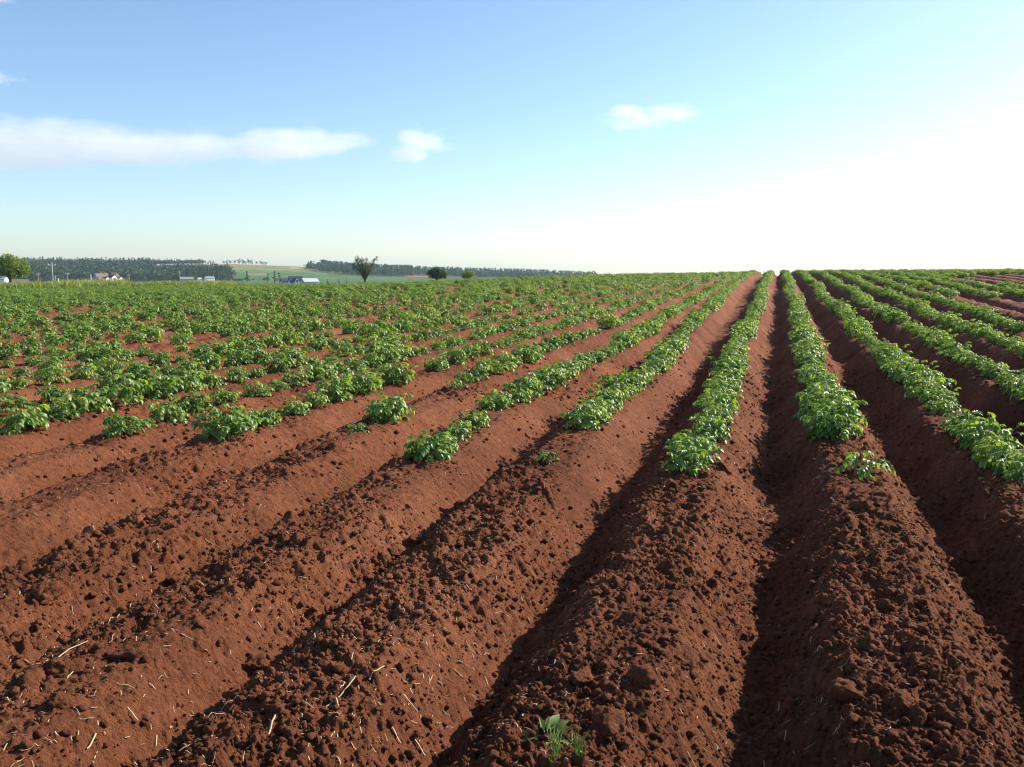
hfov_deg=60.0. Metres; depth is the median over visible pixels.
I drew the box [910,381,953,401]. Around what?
potato plant
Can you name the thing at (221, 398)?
potato plant
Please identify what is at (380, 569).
soil clod
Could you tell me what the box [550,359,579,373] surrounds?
potato plant
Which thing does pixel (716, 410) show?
potato plant
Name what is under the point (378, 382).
potato plant
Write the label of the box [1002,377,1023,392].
potato plant
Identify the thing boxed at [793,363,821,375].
potato plant
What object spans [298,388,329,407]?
potato plant
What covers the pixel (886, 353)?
potato plant
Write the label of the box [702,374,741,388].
potato plant
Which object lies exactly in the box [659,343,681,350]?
potato plant
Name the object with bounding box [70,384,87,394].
potato plant
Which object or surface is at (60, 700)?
soil clod
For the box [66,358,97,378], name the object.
potato plant
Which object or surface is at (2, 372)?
potato plant
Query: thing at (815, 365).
potato plant
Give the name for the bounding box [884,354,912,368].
potato plant
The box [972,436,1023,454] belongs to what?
potato plant
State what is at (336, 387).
potato plant
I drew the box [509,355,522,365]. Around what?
potato plant
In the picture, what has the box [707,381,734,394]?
potato plant
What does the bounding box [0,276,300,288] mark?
verge grass
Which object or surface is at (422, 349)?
potato plant
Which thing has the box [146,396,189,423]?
potato plant
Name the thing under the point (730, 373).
potato plant
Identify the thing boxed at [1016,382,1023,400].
potato plant
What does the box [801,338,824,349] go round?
potato plant
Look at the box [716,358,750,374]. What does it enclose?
potato plant
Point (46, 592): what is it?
soil clod
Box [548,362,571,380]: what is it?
potato plant
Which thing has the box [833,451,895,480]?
potato plant
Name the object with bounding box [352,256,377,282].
bare topped tree
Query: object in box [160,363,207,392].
potato plant
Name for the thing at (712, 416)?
potato plant
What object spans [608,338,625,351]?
potato plant
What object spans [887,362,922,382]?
potato plant
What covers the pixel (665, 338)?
potato plant
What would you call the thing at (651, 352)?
potato plant
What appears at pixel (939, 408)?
potato plant
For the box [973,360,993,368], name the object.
potato plant
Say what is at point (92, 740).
straw stalk
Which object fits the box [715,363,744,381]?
potato plant
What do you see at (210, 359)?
potato plant
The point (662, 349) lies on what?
potato plant
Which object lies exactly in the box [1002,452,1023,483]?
potato plant
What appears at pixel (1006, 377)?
potato plant
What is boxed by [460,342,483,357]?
potato plant
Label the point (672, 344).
potato plant
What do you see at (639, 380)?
potato plant
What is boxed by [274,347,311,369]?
potato plant
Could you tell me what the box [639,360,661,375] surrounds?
potato plant
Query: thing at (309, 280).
white barn
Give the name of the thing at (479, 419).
potato plant
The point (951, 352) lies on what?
potato plant
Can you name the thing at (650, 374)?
potato plant
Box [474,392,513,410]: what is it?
potato plant
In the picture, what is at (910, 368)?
potato plant
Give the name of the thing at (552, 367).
potato plant
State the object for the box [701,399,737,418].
potato plant
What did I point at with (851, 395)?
potato plant
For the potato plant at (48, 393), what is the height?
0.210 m
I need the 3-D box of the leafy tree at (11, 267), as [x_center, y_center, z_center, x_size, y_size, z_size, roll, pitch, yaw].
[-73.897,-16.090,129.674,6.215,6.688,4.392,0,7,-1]
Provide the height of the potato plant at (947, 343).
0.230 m
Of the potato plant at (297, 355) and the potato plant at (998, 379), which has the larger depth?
the potato plant at (297, 355)
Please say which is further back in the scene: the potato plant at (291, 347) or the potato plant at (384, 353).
the potato plant at (291, 347)
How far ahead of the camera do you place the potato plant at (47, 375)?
9.77 m
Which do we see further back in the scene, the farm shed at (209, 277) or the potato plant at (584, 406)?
the farm shed at (209, 277)
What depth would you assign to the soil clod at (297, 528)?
4.21 m
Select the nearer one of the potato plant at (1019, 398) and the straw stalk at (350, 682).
the straw stalk at (350, 682)
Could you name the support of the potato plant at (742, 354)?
on the field soil
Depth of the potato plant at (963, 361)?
10.34 m
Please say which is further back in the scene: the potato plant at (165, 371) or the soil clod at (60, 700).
the potato plant at (165, 371)
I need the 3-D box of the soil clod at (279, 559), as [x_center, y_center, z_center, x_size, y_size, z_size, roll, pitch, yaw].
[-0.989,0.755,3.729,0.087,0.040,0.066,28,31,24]
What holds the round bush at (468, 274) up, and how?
on the ground at (258, 272)
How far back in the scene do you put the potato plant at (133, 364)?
11.02 m
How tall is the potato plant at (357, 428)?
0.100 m
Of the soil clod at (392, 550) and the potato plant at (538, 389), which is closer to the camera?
the soil clod at (392, 550)
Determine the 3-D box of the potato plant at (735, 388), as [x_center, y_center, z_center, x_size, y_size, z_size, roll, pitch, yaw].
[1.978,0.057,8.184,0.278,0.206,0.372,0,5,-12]
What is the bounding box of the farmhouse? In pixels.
[288,276,303,283]
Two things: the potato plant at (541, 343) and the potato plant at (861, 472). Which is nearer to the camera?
the potato plant at (861, 472)
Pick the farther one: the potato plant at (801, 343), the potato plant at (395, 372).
the potato plant at (801, 343)
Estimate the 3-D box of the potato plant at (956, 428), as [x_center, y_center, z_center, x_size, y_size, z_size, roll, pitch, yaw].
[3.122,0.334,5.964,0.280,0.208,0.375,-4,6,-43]
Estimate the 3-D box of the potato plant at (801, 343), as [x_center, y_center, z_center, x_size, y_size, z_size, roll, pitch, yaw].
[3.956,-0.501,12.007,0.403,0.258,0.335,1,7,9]
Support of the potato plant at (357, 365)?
on the field soil
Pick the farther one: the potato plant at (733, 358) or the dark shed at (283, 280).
the dark shed at (283, 280)
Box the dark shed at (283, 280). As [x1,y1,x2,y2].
[280,278,287,283]
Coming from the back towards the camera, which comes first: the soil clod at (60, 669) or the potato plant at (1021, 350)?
the potato plant at (1021, 350)
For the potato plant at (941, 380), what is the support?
on the field soil
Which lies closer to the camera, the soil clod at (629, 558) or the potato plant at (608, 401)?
the soil clod at (629, 558)
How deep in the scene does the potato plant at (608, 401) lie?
7.29 m
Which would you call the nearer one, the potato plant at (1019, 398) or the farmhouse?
the potato plant at (1019, 398)
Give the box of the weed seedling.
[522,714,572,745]
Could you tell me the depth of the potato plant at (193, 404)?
7.89 m
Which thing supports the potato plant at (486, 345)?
on the field soil
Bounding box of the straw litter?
[2,349,1021,766]
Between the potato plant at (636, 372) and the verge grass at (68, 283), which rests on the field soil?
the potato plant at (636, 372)
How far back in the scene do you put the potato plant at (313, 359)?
11.69 m
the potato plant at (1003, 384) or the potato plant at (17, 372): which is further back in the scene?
the potato plant at (17, 372)
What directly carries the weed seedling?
on the field soil
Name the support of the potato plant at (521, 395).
on the field soil
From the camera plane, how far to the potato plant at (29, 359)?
11.68 m
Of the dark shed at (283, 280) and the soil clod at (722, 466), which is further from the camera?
the dark shed at (283, 280)
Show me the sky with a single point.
(599, 136)
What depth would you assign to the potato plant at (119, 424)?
6.80 m
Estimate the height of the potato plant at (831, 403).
0.267 m
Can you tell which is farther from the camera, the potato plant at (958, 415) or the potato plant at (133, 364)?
the potato plant at (133, 364)
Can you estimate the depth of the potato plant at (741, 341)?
12.78 m
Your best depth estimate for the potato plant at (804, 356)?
10.40 m
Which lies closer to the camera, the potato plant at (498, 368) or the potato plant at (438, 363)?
the potato plant at (498, 368)
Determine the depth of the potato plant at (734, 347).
11.45 m
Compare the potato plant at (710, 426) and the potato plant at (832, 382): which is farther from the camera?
the potato plant at (832, 382)
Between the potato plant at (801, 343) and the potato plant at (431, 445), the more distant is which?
the potato plant at (801, 343)
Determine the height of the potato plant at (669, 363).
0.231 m
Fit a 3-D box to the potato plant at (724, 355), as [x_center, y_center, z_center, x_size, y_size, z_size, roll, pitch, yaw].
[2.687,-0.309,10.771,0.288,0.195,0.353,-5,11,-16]
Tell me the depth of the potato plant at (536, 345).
11.97 m
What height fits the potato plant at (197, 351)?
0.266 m
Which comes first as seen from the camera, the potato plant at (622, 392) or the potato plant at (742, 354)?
the potato plant at (622, 392)
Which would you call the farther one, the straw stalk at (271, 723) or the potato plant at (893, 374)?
the potato plant at (893, 374)
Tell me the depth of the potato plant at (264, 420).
7.17 m
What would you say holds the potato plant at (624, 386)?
on the field soil
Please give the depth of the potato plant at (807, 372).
8.81 m
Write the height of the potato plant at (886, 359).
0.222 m
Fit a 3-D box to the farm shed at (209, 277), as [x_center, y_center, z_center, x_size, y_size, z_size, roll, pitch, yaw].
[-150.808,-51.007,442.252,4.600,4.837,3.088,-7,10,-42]
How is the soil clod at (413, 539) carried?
on the field soil
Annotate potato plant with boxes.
[0,359,14,367]
[0,369,11,378]
[0,375,10,395]
[0,393,30,408]
[0,399,49,434]
[5,376,32,389]
[10,366,32,376]
[23,355,40,364]
[26,397,79,422]
[30,353,68,371]
[30,363,70,385]
[34,382,69,402]
[63,382,114,413]
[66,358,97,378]
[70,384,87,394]
[76,345,120,363]
[86,355,128,374]
[94,370,127,387]
[94,373,152,406]
[101,412,150,437]
[111,346,137,360]
[115,360,162,384]
[126,362,142,366]
[129,372,183,399]
[133,418,157,427]
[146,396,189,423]
[147,349,175,366]
[157,363,180,376]
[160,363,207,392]
[169,390,212,413]
[174,353,188,361]
[175,358,205,374]
[186,344,214,358]
[190,348,227,369]
[191,403,256,441]
[200,368,226,387]
[205,385,241,404]
[219,346,253,366]
[222,366,250,382]
[226,408,261,431]
[237,379,274,397]
[238,342,270,363]
[246,366,265,377]
[249,410,277,428]
[255,407,283,423]
[257,351,294,372]
[266,379,289,390]
[267,350,278,357]
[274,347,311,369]
[277,366,313,386]
[279,344,297,354]
[279,395,311,416]
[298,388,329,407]
[303,357,337,381]
[305,355,318,363]
[313,371,360,402]
[317,353,351,375]
[322,353,337,359]
[329,341,360,356]
[332,368,383,395]
[344,357,367,371]
[344,422,368,433]
[352,344,365,353]
[354,352,383,367]
[362,401,396,423]
[363,391,414,423]
[364,340,403,364]
[368,359,417,385]
[369,376,384,388]
[380,341,413,360]
[403,342,420,356]
[403,429,452,462]
[416,344,430,353]
[423,354,449,370]
[433,430,458,453]
[434,343,472,364]
[440,425,470,441]
[446,380,467,390]
[447,417,475,433]
[453,371,479,383]
[459,409,489,429]
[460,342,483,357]
[463,339,497,355]
[464,360,492,379]
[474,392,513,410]
[475,357,508,374]
[479,351,519,371]
[483,389,513,408]
[502,371,542,398]
[504,383,532,403]
[507,342,542,362]
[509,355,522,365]
[511,375,550,394]
[513,338,548,356]
[522,370,557,389]
[530,363,565,389]
[534,364,565,383]
[534,450,559,464]
[536,341,557,352]
[539,332,565,348]
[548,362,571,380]
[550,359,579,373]
[553,359,580,379]
[559,397,608,429]
[567,357,589,368]
[573,349,596,363]
[573,352,593,366]
[573,360,585,371]
[573,397,616,413]
[584,401,613,425]
[586,383,623,406]
[587,396,622,412]
[589,350,607,361]
[594,373,637,395]
[596,347,615,356]
[596,384,630,403]
[600,382,636,400]
[602,367,646,391]
[604,344,618,352]
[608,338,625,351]
[610,330,637,347]
[613,370,648,390]
[621,369,646,386]
[629,368,652,382]
[634,366,654,380]
[639,355,670,370]
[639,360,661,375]
[643,346,679,363]
[644,344,677,360]
[644,346,679,367]
[645,354,670,368]
[649,351,672,365]
[655,339,679,353]
[658,334,685,352]
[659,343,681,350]
[663,333,683,342]
[688,415,732,443]
[693,391,741,413]
[693,415,714,424]
[694,403,733,422]
[697,387,743,406]
[700,386,741,398]
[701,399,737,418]
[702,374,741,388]
[702,416,724,432]
[703,373,731,384]
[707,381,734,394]
[709,367,742,385]
[709,378,742,397]
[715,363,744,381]
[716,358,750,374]
[718,354,745,363]
[719,350,741,357]
[722,340,746,352]
[724,341,749,355]
[726,349,746,362]
[727,336,748,346]
[788,337,816,349]
[789,329,817,345]
[791,340,821,359]
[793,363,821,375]
[793,386,854,418]
[794,344,825,362]
[794,351,825,366]
[795,341,830,357]
[795,366,836,386]
[795,380,851,412]
[798,366,827,381]
[799,372,839,389]
[799,388,857,414]
[800,355,825,367]
[800,361,825,369]
[800,409,862,442]
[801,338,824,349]
[803,380,835,391]
[803,398,867,434]
[804,398,864,429]
[806,372,831,387]
[808,379,838,387]
[809,383,834,391]
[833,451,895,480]
[868,340,896,348]
[870,343,908,359]
[872,343,912,364]
[872,344,896,356]
[876,352,907,369]
[878,350,910,364]
[880,356,927,378]
[882,356,922,373]
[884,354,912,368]
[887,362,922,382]
[888,359,936,381]
[901,370,956,389]
[902,365,943,383]
[904,372,946,399]
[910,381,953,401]
[914,384,960,404]
[921,397,962,415]
[923,390,958,409]
[934,340,963,350]
[938,346,965,357]
[938,409,995,435]
[940,338,972,357]
[940,413,985,430]
[945,417,1005,444]
[948,412,1023,449]
[951,350,982,363]
[952,350,976,359]
[960,353,980,364]
[965,355,986,367]
[971,435,1023,469]
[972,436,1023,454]
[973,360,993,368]
[977,361,1002,372]
[979,358,1009,377]
[990,450,1023,479]
[991,369,1019,387]
[998,368,1023,389]
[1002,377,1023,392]
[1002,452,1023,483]
[1007,377,1023,394]
[1010,386,1023,401]
[1012,343,1023,353]
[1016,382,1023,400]
[1017,346,1023,356]
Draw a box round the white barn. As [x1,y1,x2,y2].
[300,278,319,283]
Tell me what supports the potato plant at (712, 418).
on the field soil
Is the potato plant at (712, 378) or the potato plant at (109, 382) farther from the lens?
the potato plant at (109, 382)
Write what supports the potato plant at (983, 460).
on the field soil
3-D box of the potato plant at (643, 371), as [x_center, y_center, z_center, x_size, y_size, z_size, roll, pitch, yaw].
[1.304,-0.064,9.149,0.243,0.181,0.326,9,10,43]
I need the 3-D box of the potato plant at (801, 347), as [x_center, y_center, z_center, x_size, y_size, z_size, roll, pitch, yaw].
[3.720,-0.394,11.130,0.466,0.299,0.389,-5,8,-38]
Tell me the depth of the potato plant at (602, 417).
6.83 m
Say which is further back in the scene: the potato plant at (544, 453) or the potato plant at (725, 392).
the potato plant at (725, 392)
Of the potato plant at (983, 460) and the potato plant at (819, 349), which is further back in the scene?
the potato plant at (819, 349)
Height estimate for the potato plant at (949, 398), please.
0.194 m
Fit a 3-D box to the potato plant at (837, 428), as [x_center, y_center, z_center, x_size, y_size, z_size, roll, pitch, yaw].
[2.214,0.299,6.130,0.330,0.246,0.443,-5,11,-45]
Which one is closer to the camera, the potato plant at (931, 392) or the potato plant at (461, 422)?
the potato plant at (461, 422)
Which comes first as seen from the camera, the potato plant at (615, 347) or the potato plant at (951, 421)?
the potato plant at (951, 421)
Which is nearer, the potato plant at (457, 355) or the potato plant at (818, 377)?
the potato plant at (818, 377)
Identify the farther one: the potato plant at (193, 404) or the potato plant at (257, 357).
the potato plant at (257, 357)
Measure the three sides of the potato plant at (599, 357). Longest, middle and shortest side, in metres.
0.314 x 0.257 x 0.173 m
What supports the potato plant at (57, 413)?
on the field soil
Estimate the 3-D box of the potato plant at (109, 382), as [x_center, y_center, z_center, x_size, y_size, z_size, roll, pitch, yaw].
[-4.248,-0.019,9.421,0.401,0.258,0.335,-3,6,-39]
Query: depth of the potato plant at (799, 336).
12.69 m
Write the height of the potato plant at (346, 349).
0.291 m
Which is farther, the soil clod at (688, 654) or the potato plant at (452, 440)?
the potato plant at (452, 440)
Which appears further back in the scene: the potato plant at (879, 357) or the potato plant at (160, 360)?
the potato plant at (160, 360)
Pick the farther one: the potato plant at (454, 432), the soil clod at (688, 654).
the potato plant at (454, 432)
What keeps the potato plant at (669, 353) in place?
on the field soil
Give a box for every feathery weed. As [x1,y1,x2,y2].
[546,726,567,761]
[566,723,589,757]
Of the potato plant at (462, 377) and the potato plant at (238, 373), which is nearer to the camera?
the potato plant at (462, 377)
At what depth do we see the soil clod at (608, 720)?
2.34 m
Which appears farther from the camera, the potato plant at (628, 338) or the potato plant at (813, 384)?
the potato plant at (628, 338)
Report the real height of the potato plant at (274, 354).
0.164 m
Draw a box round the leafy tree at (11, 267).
[0,252,32,282]
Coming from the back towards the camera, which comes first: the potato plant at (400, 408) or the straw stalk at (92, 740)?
the potato plant at (400, 408)
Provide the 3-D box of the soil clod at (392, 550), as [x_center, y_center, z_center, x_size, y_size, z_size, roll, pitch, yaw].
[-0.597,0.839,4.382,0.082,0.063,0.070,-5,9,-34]
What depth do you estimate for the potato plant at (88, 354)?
11.63 m
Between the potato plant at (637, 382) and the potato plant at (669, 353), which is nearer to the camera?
the potato plant at (637, 382)
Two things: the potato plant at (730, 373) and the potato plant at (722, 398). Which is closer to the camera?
the potato plant at (722, 398)
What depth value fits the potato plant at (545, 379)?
8.90 m
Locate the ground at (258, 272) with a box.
[14,264,518,284]
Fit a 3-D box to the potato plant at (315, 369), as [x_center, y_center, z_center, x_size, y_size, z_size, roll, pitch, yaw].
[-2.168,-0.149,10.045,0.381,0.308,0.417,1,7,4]
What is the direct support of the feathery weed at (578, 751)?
on the field soil
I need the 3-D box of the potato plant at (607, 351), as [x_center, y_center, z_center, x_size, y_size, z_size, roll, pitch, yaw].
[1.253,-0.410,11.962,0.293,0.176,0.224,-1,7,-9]
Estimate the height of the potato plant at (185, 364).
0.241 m
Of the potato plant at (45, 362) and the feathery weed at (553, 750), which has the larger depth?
the potato plant at (45, 362)
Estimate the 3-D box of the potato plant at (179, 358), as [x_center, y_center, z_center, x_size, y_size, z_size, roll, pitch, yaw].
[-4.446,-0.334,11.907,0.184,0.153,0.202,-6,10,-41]
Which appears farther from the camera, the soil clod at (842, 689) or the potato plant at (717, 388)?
the potato plant at (717, 388)
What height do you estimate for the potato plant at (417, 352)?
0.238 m
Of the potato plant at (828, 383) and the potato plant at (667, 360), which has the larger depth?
the potato plant at (667, 360)
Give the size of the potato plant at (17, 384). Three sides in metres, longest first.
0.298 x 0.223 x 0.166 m
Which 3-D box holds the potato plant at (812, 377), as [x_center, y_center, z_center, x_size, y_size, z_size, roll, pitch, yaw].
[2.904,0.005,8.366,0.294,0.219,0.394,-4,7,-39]
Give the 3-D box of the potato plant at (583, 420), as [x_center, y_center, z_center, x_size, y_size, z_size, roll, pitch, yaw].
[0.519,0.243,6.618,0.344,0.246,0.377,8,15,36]
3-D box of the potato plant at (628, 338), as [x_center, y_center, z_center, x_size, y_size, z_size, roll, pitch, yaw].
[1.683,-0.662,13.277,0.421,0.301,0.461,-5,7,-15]
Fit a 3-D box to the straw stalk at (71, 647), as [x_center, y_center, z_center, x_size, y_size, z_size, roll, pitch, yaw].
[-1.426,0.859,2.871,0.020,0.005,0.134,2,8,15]
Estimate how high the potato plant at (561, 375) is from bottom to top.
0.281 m
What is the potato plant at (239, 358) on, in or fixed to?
on the field soil
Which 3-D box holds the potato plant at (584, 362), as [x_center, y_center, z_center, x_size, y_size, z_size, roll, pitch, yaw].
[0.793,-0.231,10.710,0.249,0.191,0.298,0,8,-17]
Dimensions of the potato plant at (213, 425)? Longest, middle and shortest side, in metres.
0.524 x 0.391 x 0.291 m
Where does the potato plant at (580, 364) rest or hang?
on the field soil
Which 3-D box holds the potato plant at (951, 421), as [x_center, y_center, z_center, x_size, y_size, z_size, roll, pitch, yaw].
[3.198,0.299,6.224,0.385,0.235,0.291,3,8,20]
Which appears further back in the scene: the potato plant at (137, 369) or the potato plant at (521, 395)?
the potato plant at (137, 369)
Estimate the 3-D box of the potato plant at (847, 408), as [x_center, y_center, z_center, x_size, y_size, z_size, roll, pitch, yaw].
[2.295,0.258,6.316,0.395,0.293,0.529,2,9,41]
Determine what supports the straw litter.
on the field soil
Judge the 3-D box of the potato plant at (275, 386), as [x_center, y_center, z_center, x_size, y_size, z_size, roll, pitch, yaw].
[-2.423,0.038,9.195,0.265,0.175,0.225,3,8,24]
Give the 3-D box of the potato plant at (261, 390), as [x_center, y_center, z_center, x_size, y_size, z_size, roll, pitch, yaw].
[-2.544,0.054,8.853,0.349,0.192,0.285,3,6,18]
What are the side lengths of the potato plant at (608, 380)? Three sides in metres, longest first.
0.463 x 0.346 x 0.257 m
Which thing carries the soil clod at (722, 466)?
on the field soil
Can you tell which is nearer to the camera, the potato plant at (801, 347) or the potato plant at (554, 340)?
the potato plant at (801, 347)
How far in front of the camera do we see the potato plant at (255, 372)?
10.35 m
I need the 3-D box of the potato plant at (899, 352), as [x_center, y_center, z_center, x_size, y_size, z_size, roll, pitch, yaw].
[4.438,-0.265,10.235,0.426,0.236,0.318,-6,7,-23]
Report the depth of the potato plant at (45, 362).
10.84 m
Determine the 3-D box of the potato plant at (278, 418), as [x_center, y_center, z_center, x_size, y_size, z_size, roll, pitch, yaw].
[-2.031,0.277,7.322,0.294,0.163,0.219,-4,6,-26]
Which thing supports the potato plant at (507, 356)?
on the field soil
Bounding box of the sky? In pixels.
[0,0,1023,275]
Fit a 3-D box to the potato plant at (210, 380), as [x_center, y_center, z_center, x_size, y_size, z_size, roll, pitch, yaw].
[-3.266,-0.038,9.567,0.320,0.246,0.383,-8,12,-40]
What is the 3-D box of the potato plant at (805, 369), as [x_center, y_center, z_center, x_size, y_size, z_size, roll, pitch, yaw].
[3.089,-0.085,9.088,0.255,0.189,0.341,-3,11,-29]
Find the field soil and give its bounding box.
[0,273,1023,766]
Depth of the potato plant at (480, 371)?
9.91 m
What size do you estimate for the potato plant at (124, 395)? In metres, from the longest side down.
0.509 x 0.465 x 0.333 m
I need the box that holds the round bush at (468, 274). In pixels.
[460,269,474,279]
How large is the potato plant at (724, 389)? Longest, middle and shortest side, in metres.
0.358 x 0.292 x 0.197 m
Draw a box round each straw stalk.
[58,641,87,656]
[86,733,96,748]
[268,714,275,733]
[326,675,355,706]
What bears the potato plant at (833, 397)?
on the field soil
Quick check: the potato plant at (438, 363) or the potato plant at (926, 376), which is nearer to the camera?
the potato plant at (926, 376)
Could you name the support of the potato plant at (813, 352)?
on the field soil
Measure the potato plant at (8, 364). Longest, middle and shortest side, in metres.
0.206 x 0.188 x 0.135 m
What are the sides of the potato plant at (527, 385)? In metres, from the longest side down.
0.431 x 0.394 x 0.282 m
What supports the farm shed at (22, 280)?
on the ground at (258, 272)
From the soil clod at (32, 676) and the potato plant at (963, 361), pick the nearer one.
the soil clod at (32, 676)
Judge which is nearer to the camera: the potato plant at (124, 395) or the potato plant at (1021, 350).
the potato plant at (124, 395)
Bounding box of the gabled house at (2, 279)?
[0,276,8,281]
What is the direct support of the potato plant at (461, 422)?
on the field soil
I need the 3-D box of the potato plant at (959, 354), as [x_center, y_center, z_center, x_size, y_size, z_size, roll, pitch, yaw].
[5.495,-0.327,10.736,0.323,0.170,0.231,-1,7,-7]
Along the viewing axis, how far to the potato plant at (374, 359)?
11.24 m
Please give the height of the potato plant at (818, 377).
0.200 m
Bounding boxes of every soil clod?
[16,666,45,691]
[30,581,65,604]
[44,658,85,678]
[46,691,77,709]
[103,642,148,661]
[164,575,182,585]
[241,652,268,671]
[270,557,285,563]
[286,526,309,532]
[373,566,385,571]
[387,546,398,556]
[406,533,422,546]
[454,501,463,507]
[570,668,593,685]
[591,705,625,740]
[618,554,638,566]
[625,664,659,689]
[676,644,697,670]
[712,461,732,473]
[826,677,863,701]
[887,689,913,713]
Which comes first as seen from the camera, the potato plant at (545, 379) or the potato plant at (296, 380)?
the potato plant at (545, 379)
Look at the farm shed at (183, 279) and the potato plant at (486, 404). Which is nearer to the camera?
the potato plant at (486, 404)
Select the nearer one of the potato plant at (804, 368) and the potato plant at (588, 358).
the potato plant at (804, 368)
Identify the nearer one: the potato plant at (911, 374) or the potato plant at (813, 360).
the potato plant at (911, 374)
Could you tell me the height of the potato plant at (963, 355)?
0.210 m
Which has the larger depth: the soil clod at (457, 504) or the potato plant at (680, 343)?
the potato plant at (680, 343)
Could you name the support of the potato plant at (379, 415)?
on the field soil
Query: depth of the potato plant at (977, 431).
5.63 m
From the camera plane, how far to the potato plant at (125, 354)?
12.12 m
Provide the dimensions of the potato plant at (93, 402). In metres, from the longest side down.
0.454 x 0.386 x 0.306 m
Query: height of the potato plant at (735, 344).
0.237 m
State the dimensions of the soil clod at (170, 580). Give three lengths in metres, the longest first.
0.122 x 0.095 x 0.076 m
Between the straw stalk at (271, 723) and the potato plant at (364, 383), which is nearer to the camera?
the straw stalk at (271, 723)
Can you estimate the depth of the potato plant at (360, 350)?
12.87 m
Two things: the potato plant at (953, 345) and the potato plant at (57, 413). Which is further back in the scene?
the potato plant at (953, 345)
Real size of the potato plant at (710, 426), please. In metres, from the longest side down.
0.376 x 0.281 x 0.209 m
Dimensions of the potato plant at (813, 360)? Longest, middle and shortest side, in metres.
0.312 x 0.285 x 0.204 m
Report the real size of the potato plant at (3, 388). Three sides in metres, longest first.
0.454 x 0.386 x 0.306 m
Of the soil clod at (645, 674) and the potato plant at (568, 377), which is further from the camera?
the potato plant at (568, 377)
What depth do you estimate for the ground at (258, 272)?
801.20 m
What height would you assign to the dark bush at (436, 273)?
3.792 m
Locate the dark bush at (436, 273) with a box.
[426,266,446,280]
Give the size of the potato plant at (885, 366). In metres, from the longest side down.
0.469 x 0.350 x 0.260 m
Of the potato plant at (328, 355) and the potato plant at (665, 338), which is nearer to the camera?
the potato plant at (328, 355)
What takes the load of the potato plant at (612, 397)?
on the field soil
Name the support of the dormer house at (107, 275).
on the ground at (258, 272)
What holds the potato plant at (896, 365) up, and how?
on the field soil
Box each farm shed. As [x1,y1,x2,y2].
[11,279,28,283]
[180,277,193,281]
[204,276,214,280]
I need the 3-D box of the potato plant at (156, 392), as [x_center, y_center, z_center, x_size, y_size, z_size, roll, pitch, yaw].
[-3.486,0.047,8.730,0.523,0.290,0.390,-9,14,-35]
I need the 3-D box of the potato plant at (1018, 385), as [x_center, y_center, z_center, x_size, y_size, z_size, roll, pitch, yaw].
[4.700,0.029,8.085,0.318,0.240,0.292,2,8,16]
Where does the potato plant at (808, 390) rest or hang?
on the field soil
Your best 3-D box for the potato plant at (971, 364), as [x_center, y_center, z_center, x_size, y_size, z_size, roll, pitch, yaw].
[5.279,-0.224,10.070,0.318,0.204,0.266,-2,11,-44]
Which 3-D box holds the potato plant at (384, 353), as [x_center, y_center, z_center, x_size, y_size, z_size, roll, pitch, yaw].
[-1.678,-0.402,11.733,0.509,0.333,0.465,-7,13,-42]
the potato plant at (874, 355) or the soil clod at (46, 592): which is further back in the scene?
the potato plant at (874, 355)
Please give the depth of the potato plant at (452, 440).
6.01 m
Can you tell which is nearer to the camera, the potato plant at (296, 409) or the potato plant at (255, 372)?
the potato plant at (296, 409)
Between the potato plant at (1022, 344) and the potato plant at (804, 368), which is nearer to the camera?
the potato plant at (804, 368)
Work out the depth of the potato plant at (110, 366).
10.65 m
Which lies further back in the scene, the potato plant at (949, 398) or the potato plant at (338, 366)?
the potato plant at (338, 366)
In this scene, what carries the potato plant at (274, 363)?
on the field soil
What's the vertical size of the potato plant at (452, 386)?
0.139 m
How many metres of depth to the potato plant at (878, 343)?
11.58 m
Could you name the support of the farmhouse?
on the ground at (258, 272)
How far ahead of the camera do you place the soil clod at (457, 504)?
5.22 m
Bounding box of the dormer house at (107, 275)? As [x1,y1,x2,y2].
[89,272,121,282]
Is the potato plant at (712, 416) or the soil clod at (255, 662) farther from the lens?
the potato plant at (712, 416)
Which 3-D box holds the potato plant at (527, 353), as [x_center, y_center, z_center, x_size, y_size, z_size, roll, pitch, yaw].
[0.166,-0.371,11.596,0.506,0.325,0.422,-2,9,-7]
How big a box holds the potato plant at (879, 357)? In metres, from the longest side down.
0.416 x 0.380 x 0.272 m
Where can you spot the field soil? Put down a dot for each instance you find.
(770, 353)

